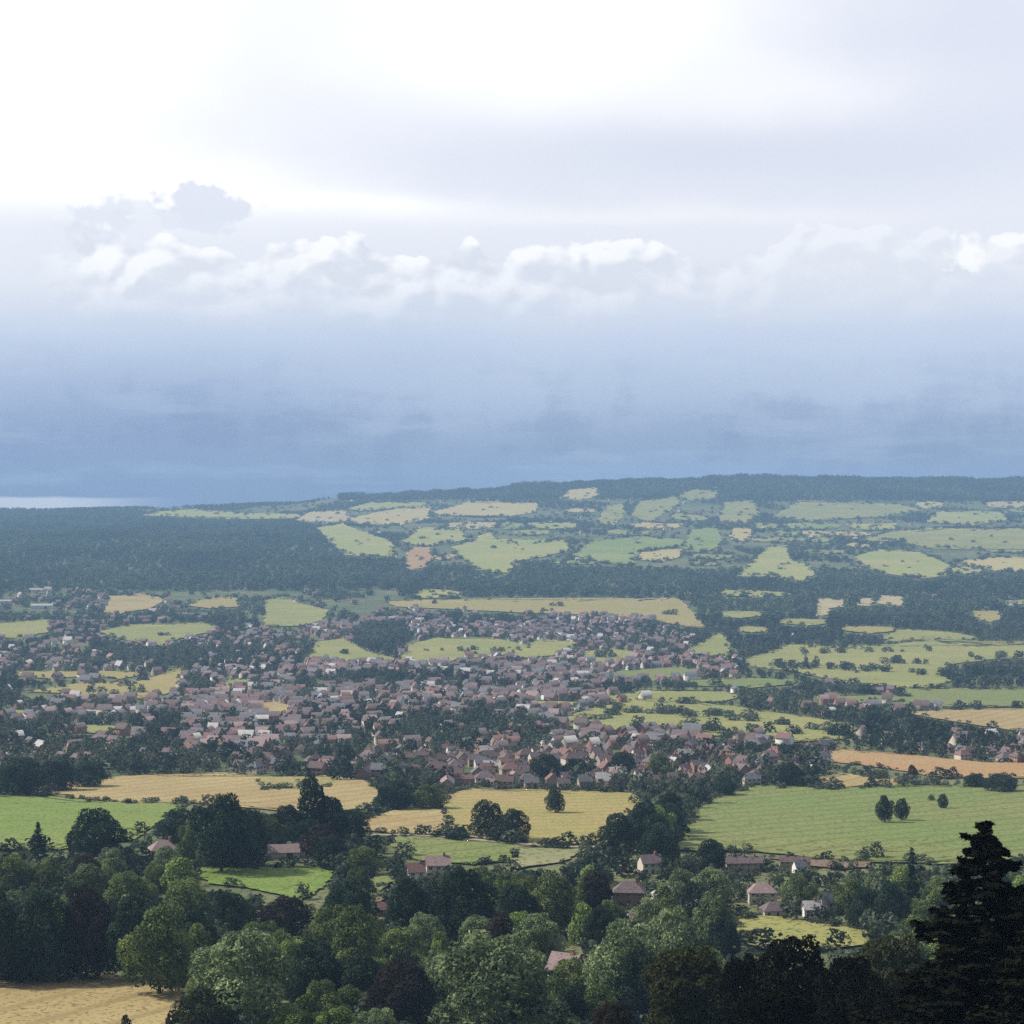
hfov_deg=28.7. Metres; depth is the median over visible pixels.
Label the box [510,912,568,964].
broadleaf tree
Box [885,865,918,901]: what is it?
broadleaf tree
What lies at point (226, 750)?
broadleaf tree
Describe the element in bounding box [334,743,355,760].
broadleaf tree
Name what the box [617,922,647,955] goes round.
broadleaf tree
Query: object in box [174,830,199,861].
broadleaf tree
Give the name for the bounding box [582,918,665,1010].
broadleaf tree
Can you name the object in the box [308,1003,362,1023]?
broadleaf tree
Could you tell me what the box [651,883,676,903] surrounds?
broadleaf tree
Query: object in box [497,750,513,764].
house
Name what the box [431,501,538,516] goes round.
yellow field
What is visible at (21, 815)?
green field
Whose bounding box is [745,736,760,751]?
house
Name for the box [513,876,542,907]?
broadleaf tree
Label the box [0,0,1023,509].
sky
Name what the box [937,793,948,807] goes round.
broadleaf tree
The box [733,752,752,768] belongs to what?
house
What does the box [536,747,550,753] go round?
house
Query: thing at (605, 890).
broadleaf tree
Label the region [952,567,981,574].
field
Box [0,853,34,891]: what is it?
broadleaf tree
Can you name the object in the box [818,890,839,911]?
cottage
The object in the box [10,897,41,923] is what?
broadleaf tree
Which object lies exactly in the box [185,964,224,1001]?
broadleaf tree
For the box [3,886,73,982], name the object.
broadleaf tree
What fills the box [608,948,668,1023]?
broadleaf tree
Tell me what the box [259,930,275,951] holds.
broadleaf tree
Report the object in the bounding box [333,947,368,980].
broadleaf tree
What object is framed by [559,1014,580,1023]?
broadleaf tree
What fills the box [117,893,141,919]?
broadleaf tree
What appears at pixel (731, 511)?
pale field
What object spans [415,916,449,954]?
broadleaf tree
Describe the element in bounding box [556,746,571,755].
house
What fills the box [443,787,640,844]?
golden field
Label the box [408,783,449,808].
broadleaf tree
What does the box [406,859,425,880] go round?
cottage
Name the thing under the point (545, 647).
grass strip
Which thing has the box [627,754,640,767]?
house
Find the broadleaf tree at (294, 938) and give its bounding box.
[277,936,300,955]
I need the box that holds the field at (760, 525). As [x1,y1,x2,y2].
[755,522,777,529]
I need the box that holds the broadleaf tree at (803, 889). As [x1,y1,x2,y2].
[777,872,818,912]
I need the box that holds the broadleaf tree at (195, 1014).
[170,986,237,1023]
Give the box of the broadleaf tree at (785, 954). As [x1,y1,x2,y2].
[753,934,830,1022]
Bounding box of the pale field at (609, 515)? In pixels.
[598,503,625,525]
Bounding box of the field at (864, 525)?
[846,522,896,530]
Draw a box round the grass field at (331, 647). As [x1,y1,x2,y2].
[310,638,394,661]
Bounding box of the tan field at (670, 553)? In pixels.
[635,549,681,562]
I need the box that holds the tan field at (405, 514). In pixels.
[349,506,431,525]
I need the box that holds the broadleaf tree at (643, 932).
[624,923,658,954]
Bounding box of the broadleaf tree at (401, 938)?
[379,925,427,962]
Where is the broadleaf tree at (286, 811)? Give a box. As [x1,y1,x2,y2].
[268,804,300,843]
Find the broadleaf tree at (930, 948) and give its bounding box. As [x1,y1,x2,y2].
[920,938,939,959]
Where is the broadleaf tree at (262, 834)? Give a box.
[234,808,273,864]
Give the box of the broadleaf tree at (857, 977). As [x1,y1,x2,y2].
[811,955,885,1023]
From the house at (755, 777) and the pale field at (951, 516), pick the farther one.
the pale field at (951, 516)
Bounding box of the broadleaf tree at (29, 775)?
[0,756,44,794]
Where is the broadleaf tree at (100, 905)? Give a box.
[84,897,109,934]
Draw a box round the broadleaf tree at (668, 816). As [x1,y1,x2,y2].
[645,805,676,838]
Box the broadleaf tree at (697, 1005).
[640,945,728,1023]
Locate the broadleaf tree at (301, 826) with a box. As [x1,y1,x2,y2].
[287,818,321,843]
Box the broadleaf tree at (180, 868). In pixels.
[158,856,199,896]
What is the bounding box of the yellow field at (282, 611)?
[262,596,328,626]
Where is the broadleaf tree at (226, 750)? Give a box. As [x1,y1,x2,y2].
[216,741,241,761]
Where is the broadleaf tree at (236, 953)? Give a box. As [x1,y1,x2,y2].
[187,928,297,1023]
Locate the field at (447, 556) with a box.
[435,554,455,560]
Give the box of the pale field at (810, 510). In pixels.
[773,499,923,521]
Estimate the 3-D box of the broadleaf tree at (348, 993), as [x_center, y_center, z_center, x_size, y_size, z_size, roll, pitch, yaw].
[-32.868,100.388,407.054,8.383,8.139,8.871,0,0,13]
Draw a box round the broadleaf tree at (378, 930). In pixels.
[351,919,387,943]
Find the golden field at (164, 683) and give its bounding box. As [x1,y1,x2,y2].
[27,666,182,698]
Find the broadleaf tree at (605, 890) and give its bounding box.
[580,870,614,912]
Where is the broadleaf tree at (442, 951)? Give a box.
[423,949,452,992]
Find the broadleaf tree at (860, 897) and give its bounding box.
[847,886,882,927]
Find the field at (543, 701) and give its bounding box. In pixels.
[537,700,576,708]
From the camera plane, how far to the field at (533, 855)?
660.40 m
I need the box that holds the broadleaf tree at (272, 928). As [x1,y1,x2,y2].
[252,921,277,932]
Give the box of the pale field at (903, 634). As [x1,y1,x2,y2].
[880,628,983,641]
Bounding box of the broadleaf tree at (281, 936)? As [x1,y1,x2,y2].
[272,929,304,946]
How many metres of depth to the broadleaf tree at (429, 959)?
424.37 m
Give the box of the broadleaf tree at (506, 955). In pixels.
[425,929,571,1023]
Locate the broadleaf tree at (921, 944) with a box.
[882,934,928,959]
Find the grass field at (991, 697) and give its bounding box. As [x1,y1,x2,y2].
[902,686,1023,708]
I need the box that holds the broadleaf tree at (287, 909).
[259,894,313,936]
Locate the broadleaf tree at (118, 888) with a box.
[102,870,158,907]
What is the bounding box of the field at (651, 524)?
[632,521,682,529]
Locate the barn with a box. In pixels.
[267,844,299,858]
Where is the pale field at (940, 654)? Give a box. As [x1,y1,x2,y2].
[746,639,1023,689]
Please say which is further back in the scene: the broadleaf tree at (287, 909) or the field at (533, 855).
the field at (533, 855)
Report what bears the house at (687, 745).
on the ground
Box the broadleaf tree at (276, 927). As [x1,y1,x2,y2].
[262,920,287,932]
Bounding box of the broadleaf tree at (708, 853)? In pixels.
[693,838,726,870]
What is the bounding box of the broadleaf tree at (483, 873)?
[471,866,497,898]
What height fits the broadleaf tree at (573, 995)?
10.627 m
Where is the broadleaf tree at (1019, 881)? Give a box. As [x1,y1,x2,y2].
[1012,874,1023,902]
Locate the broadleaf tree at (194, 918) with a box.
[169,906,220,944]
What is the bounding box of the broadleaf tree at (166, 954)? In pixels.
[116,903,194,993]
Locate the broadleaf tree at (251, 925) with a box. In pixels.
[236,921,256,939]
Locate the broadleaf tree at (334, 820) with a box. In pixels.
[313,795,350,836]
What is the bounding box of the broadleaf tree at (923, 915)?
[897,905,937,935]
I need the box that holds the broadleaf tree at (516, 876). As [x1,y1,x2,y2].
[511,873,527,883]
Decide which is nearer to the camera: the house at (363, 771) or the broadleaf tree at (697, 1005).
the broadleaf tree at (697, 1005)
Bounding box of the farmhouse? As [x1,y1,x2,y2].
[147,836,178,860]
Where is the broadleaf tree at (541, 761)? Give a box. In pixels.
[529,753,563,780]
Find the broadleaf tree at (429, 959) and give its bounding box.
[415,951,460,1004]
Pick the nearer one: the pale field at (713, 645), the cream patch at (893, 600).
the pale field at (713, 645)
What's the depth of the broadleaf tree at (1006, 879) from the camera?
537.97 m
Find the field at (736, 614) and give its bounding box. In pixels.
[722,611,760,618]
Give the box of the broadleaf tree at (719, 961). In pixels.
[696,949,725,991]
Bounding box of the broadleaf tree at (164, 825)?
[153,808,192,843]
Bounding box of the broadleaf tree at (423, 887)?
[422,884,437,913]
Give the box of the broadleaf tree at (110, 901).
[107,895,120,909]
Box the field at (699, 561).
[692,560,720,565]
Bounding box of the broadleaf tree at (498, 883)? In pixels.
[486,880,516,918]
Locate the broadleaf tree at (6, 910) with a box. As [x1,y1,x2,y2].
[0,888,23,974]
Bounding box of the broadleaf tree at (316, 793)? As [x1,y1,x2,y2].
[297,772,326,831]
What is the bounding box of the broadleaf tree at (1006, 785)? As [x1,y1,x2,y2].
[981,772,1018,791]
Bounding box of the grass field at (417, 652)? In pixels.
[400,636,531,664]
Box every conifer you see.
[28,822,49,857]
[901,847,921,917]
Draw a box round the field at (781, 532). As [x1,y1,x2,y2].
[776,530,796,535]
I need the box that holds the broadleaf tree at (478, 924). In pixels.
[455,914,491,959]
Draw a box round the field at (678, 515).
[670,513,707,520]
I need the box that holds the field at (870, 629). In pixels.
[842,625,894,634]
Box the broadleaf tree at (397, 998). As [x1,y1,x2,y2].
[364,957,436,1023]
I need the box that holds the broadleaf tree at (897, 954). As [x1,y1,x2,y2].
[850,934,924,1018]
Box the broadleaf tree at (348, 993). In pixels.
[337,984,369,1019]
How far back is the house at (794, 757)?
1034.57 m
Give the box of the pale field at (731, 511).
[718,500,759,523]
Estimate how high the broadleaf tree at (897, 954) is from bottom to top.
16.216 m
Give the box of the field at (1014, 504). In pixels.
[987,501,1023,508]
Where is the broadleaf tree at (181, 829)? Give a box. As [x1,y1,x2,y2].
[177,815,205,839]
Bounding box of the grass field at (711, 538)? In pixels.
[682,525,722,551]
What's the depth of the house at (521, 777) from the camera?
957.71 m
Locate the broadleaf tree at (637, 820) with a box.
[621,802,669,848]
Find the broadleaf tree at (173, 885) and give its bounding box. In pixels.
[165,879,188,902]
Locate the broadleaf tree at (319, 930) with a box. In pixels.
[301,904,351,949]
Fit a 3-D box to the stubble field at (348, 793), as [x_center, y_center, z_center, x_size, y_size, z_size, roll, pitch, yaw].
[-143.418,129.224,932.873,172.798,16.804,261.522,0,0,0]
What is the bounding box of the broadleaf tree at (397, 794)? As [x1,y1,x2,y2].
[373,779,410,810]
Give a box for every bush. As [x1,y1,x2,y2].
[121,1014,131,1023]
[165,1010,186,1023]
[488,826,510,843]
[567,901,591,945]
[928,794,934,799]
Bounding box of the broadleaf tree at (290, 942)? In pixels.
[271,939,302,972]
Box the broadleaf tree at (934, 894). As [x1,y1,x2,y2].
[918,875,949,908]
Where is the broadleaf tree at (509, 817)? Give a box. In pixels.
[497,808,530,838]
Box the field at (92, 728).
[87,724,132,733]
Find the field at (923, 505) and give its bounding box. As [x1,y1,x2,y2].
[916,501,943,509]
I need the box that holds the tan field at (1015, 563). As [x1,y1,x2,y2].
[961,556,1023,570]
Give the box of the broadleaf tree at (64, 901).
[45,898,68,920]
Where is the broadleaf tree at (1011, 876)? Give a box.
[1008,873,1018,881]
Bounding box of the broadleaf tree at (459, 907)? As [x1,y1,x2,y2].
[438,896,479,926]
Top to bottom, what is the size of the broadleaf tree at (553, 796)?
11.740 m
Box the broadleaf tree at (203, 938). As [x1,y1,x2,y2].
[188,923,212,973]
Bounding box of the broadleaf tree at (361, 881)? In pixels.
[341,867,376,901]
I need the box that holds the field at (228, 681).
[225,679,248,687]
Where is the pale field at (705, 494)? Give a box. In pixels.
[680,489,716,500]
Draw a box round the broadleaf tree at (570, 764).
[563,758,591,773]
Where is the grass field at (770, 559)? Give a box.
[737,545,814,582]
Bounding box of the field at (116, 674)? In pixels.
[99,670,139,678]
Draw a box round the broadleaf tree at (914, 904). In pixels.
[903,898,932,927]
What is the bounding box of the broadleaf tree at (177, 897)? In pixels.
[162,877,212,917]
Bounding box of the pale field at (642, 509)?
[631,496,679,520]
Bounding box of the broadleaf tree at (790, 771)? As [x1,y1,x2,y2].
[765,762,805,785]
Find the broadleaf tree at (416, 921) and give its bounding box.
[408,912,443,948]
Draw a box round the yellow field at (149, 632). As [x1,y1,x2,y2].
[101,621,217,646]
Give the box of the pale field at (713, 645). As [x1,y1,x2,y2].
[689,633,730,659]
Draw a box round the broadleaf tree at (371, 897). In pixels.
[342,888,374,912]
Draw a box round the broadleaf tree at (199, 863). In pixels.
[195,832,223,866]
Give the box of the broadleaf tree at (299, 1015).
[261,1002,314,1023]
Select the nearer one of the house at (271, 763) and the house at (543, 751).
the house at (271, 763)
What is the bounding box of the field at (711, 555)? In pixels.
[692,553,734,559]
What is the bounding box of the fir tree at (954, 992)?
[850,820,1023,1023]
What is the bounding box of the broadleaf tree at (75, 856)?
[66,853,89,874]
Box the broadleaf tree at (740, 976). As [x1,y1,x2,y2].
[718,952,765,1023]
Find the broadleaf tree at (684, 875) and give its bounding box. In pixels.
[666,867,694,901]
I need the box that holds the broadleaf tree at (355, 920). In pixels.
[328,902,383,963]
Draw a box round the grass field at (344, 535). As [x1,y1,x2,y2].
[317,523,396,556]
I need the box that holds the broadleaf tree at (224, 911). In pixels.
[206,892,257,934]
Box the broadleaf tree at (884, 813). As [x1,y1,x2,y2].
[875,795,894,821]
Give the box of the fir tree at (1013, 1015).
[963,925,1023,1023]
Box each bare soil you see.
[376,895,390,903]
[768,857,871,868]
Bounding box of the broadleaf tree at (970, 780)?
[963,772,986,787]
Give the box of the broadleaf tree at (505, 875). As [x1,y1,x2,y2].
[494,871,513,888]
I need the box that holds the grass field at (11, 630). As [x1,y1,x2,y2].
[0,619,49,638]
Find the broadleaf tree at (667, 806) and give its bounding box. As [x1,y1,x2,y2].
[655,802,685,833]
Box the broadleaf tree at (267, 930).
[245,929,272,942]
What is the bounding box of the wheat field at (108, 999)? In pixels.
[0,973,184,1023]
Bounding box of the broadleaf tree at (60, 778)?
[39,759,84,790]
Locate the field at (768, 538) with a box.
[752,536,805,541]
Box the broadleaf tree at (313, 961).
[276,937,345,1008]
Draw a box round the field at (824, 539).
[812,537,832,541]
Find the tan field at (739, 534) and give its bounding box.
[729,528,751,540]
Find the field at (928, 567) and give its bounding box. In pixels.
[855,548,952,578]
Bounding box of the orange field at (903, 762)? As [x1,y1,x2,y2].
[829,745,1023,777]
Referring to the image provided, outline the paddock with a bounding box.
[373,873,395,895]
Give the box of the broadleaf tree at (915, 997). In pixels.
[895,966,941,1023]
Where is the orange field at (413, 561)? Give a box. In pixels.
[406,546,433,570]
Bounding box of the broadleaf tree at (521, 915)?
[506,910,534,938]
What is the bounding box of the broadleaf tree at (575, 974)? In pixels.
[546,956,592,1002]
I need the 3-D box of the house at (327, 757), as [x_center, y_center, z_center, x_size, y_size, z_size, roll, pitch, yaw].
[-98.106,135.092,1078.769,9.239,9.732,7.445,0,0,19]
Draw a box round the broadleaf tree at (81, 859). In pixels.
[66,852,101,888]
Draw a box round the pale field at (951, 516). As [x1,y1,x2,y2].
[927,510,1006,525]
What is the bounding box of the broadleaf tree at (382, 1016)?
[354,1007,398,1023]
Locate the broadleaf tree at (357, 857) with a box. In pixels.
[346,845,384,874]
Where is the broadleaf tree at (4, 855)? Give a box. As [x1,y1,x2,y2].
[2,852,11,865]
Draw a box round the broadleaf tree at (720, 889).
[690,866,731,900]
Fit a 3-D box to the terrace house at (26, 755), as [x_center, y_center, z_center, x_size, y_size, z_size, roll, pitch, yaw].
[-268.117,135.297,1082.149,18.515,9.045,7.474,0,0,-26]
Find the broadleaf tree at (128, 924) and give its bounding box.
[99,891,154,978]
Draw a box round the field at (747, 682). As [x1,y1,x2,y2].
[690,676,794,687]
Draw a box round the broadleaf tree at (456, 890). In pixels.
[428,866,498,936]
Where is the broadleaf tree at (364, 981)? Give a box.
[334,953,381,1006]
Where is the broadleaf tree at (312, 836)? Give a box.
[298,823,341,857]
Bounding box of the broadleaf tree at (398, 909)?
[383,877,435,927]
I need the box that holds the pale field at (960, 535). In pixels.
[859,526,1023,553]
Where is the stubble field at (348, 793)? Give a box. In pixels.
[21,771,377,812]
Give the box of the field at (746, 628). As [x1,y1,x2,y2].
[738,625,766,631]
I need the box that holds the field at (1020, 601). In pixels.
[1006,599,1023,603]
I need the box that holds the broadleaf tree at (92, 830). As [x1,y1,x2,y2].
[63,807,127,859]
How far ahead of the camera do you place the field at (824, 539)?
5002.15 m
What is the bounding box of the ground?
[0,479,1023,1023]
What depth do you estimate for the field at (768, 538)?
5017.09 m
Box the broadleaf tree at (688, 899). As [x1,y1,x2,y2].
[675,881,715,935]
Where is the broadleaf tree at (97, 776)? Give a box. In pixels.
[74,762,108,786]
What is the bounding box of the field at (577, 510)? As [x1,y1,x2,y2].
[567,508,595,512]
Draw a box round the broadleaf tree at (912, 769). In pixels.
[907,764,917,779]
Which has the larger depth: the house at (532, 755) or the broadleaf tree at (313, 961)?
the house at (532, 755)
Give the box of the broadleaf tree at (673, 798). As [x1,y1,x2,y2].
[660,792,686,824]
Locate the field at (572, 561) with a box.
[554,560,596,564]
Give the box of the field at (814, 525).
[783,522,841,529]
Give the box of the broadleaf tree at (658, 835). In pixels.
[635,822,681,867]
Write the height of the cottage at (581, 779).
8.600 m
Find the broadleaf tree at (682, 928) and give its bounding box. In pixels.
[638,905,706,997]
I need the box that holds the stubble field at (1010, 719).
[907,708,1023,730]
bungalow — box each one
[453,747,469,754]
[499,747,514,758]
[755,753,773,763]
[758,897,791,915]
[919,741,932,749]
[995,749,1011,761]
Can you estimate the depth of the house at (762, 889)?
562.51 m
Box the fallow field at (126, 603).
[104,593,163,613]
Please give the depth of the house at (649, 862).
623.24 m
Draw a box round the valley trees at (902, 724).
[0,596,1023,1023]
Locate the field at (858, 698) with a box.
[815,694,905,703]
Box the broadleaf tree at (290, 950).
[278,943,309,988]
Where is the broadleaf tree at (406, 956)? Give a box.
[386,946,424,990]
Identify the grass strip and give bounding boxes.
[390,835,517,865]
[508,639,574,658]
[584,648,635,662]
[608,689,738,701]
[612,665,695,680]
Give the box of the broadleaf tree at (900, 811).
[893,798,910,819]
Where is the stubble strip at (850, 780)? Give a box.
[819,773,898,787]
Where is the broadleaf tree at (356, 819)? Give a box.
[335,808,372,840]
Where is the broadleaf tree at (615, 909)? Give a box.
[593,899,627,930]
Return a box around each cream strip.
[297,510,349,522]
[559,487,599,500]
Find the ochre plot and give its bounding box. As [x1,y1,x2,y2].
[263,701,286,713]
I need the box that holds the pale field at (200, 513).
[143,509,300,518]
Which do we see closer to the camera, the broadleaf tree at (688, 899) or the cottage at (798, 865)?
the broadleaf tree at (688, 899)
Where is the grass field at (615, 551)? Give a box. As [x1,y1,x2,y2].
[574,535,689,566]
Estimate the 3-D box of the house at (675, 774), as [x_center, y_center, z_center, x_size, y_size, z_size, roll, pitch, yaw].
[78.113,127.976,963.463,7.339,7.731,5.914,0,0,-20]
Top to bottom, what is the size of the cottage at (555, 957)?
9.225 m
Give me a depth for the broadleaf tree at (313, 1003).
402.31 m
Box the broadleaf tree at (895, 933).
[887,929,906,941]
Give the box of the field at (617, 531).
[608,529,654,534]
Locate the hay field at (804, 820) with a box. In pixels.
[677,783,1023,865]
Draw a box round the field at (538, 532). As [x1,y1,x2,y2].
[514,529,549,535]
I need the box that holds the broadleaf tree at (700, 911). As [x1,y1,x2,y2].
[689,890,738,945]
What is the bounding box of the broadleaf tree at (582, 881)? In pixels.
[576,870,603,901]
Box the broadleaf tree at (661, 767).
[645,752,678,774]
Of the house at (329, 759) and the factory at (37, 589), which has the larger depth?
the factory at (37, 589)
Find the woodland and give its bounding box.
[0,472,1023,620]
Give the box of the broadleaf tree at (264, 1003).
[242,978,282,1016]
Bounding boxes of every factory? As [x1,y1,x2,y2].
[0,600,11,602]
[29,588,43,591]
[30,604,52,608]
[44,586,51,592]
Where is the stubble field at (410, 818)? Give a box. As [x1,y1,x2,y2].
[362,806,447,834]
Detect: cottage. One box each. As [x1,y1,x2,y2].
[162,746,171,752]
[267,754,278,765]
[281,748,293,758]
[294,842,307,856]
[377,900,387,916]
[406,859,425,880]
[411,762,421,770]
[426,756,436,760]
[436,752,447,760]
[456,749,467,764]
[456,757,465,768]
[483,764,495,774]
[509,759,522,765]
[515,756,526,763]
[523,773,538,788]
[530,744,543,751]
[545,948,585,982]
[550,747,557,752]
[551,751,561,763]
[556,775,570,789]
[561,770,574,781]
[576,772,592,788]
[598,758,608,771]
[611,766,624,783]
[625,743,635,751]
[627,738,639,747]
[642,744,652,754]
[667,752,679,757]
[670,754,678,767]
[677,762,691,770]
[701,767,710,781]
[713,748,726,761]
[791,857,808,872]
[802,897,820,917]
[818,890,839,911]
[999,745,1013,753]
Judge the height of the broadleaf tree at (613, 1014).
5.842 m
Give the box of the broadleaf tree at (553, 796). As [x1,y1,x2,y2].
[544,787,565,812]
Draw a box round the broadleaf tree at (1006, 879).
[977,873,1017,888]
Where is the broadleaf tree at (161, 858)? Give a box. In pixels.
[149,845,178,889]
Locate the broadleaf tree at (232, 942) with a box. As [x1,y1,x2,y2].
[217,931,244,972]
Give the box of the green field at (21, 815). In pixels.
[0,792,188,851]
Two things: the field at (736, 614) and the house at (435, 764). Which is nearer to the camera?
the house at (435, 764)
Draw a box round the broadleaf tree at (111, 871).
[93,865,118,898]
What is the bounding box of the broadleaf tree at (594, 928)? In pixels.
[582,904,615,946]
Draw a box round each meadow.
[196,865,333,899]
[259,775,339,789]
[568,699,857,741]
[737,915,870,950]
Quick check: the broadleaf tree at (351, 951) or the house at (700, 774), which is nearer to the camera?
the broadleaf tree at (351, 951)
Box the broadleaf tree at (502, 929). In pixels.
[484,910,516,944]
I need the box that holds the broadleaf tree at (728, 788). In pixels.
[712,776,737,794]
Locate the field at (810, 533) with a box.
[802,530,831,536]
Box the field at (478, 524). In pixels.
[448,521,495,529]
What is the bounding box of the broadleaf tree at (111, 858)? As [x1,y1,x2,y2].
[98,847,126,872]
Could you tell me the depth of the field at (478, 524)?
5729.88 m
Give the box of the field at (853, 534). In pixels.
[836,531,870,536]
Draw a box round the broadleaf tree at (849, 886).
[830,879,867,912]
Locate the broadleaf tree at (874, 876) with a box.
[863,870,885,903]
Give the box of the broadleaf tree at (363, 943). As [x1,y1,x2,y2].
[356,937,377,952]
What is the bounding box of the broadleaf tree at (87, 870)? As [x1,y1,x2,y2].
[63,862,110,895]
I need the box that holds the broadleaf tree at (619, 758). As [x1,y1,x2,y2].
[608,750,636,772]
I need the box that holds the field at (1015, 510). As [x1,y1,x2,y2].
[1007,508,1023,511]
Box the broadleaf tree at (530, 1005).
[488,970,548,1023]
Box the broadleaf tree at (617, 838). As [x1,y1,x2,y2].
[597,812,635,859]
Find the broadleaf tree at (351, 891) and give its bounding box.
[324,876,371,914]
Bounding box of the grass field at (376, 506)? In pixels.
[349,502,425,511]
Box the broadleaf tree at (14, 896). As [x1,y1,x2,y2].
[6,889,23,906]
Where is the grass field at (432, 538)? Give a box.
[401,527,469,545]
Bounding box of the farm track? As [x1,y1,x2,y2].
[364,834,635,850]
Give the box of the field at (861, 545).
[846,542,869,549]
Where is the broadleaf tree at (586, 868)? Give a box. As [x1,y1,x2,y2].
[578,864,599,882]
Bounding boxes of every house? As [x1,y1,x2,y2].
[0,753,33,765]
[70,752,80,766]
[179,741,194,752]
[232,750,248,758]
[232,758,249,771]
[246,746,258,759]
[246,758,266,773]
[253,756,268,768]
[269,758,283,769]
[273,744,283,754]
[294,742,306,754]
[307,752,320,760]
[307,759,327,775]
[318,757,334,772]
[321,754,336,766]
[357,764,371,779]
[358,755,368,766]
[359,748,375,761]
[364,746,378,755]
[370,760,386,777]
[372,741,383,755]
[380,752,390,761]
[399,749,413,763]
[415,749,428,760]
[425,852,450,875]
[430,759,447,772]
[439,742,450,752]
[440,773,454,790]
[445,744,459,752]
[445,764,463,773]
[447,749,455,757]
[448,756,462,765]
[452,772,476,784]
[467,751,483,766]
[471,764,483,773]
[473,754,491,767]
[474,768,494,785]
[477,743,492,750]
[479,761,494,768]
[481,748,499,759]
[482,758,498,772]
[485,776,494,787]
[492,743,501,750]
[495,772,513,788]
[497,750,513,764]
[498,755,512,766]
[499,759,517,773]
[507,766,523,775]
[510,768,519,783]
[515,746,531,760]
[517,764,530,772]
[518,771,532,786]
[527,750,542,760]
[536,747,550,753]
[542,743,552,751]
[545,771,556,784]
[546,738,563,747]
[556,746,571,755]
[560,749,581,765]
[567,742,583,751]
[577,749,589,757]
[585,770,598,782]
[586,744,599,757]
[590,748,603,757]
[594,751,612,766]
[594,770,609,783]
[601,743,612,754]
[602,756,611,764]
[603,771,619,785]
[608,764,626,773]
[612,876,645,905]
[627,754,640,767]
[630,746,644,758]
[632,766,653,778]
[636,851,662,873]
[641,752,657,764]
[643,772,660,785]
[666,770,681,782]
[673,746,692,761]
[675,742,691,750]
[678,765,691,774]
[682,770,699,784]
[684,736,700,747]
[689,758,703,771]
[692,771,705,778]
[697,760,711,770]
[699,741,717,750]
[704,763,715,772]
[718,738,732,746]
[723,743,736,756]
[724,853,764,871]
[725,753,737,764]
[730,758,749,766]
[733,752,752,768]
[736,761,750,775]
[742,771,761,785]
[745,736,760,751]
[746,878,777,904]
[748,767,767,782]
[757,735,768,748]
[759,748,777,762]
[766,743,785,759]
[779,854,810,868]
[782,755,798,764]
[807,757,826,771]
[812,741,826,750]
[815,738,836,750]
[816,748,830,761]
[944,742,955,752]
[954,744,964,752]
[954,748,972,759]
[957,743,977,757]
[983,744,996,756]
[1008,749,1023,762]
[1018,737,1023,744]
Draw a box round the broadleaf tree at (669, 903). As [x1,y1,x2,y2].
[648,896,677,940]
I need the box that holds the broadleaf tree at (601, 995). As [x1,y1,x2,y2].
[576,984,619,1023]
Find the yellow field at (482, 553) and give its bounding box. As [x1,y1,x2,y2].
[451,530,570,575]
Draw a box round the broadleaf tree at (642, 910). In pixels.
[628,897,668,926]
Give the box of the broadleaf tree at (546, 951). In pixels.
[523,927,556,971]
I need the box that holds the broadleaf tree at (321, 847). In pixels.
[311,834,350,868]
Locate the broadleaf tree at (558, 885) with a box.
[529,870,584,930]
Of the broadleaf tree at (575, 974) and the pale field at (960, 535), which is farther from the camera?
the pale field at (960, 535)
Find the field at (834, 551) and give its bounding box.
[804,549,843,554]
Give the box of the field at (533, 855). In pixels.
[513,844,584,868]
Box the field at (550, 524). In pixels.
[528,521,575,528]
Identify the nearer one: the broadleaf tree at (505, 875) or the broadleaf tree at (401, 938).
the broadleaf tree at (401, 938)
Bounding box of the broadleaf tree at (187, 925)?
[161,922,200,960]
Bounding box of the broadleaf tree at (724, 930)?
[704,917,741,959]
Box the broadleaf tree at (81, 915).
[55,884,115,979]
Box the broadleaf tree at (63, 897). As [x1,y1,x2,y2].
[56,895,68,914]
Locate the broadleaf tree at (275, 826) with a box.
[260,817,289,849]
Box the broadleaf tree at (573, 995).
[552,982,593,1023]
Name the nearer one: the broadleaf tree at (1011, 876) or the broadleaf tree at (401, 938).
the broadleaf tree at (401, 938)
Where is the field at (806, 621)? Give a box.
[780,618,825,625]
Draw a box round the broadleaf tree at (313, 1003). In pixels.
[295,979,344,1020]
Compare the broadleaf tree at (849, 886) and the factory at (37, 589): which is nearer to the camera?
the broadleaf tree at (849, 886)
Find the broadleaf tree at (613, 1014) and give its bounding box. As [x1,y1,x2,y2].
[592,1001,632,1023]
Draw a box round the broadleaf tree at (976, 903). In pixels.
[953,901,994,920]
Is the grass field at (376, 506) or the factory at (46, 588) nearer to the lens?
the factory at (46, 588)
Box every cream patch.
[816,598,843,615]
[856,598,874,605]
[876,595,902,605]
[972,610,999,622]
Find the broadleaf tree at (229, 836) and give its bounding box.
[186,792,258,870]
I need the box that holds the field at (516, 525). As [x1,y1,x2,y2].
[501,522,523,530]
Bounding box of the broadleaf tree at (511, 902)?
[492,883,539,925]
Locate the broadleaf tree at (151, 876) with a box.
[142,862,167,898]
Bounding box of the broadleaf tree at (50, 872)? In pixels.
[22,858,66,896]
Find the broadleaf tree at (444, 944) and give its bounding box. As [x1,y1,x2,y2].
[430,931,449,951]
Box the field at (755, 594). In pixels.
[721,589,790,597]
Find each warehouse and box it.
[86,709,95,712]
[112,706,149,713]
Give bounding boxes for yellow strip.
[189,597,238,608]
[387,598,708,627]
[416,588,461,598]
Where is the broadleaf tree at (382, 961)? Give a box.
[368,956,389,973]
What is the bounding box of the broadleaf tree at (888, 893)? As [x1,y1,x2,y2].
[870,879,911,930]
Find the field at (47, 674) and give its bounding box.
[18,670,76,678]
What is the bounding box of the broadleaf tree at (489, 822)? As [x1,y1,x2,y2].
[468,799,502,835]

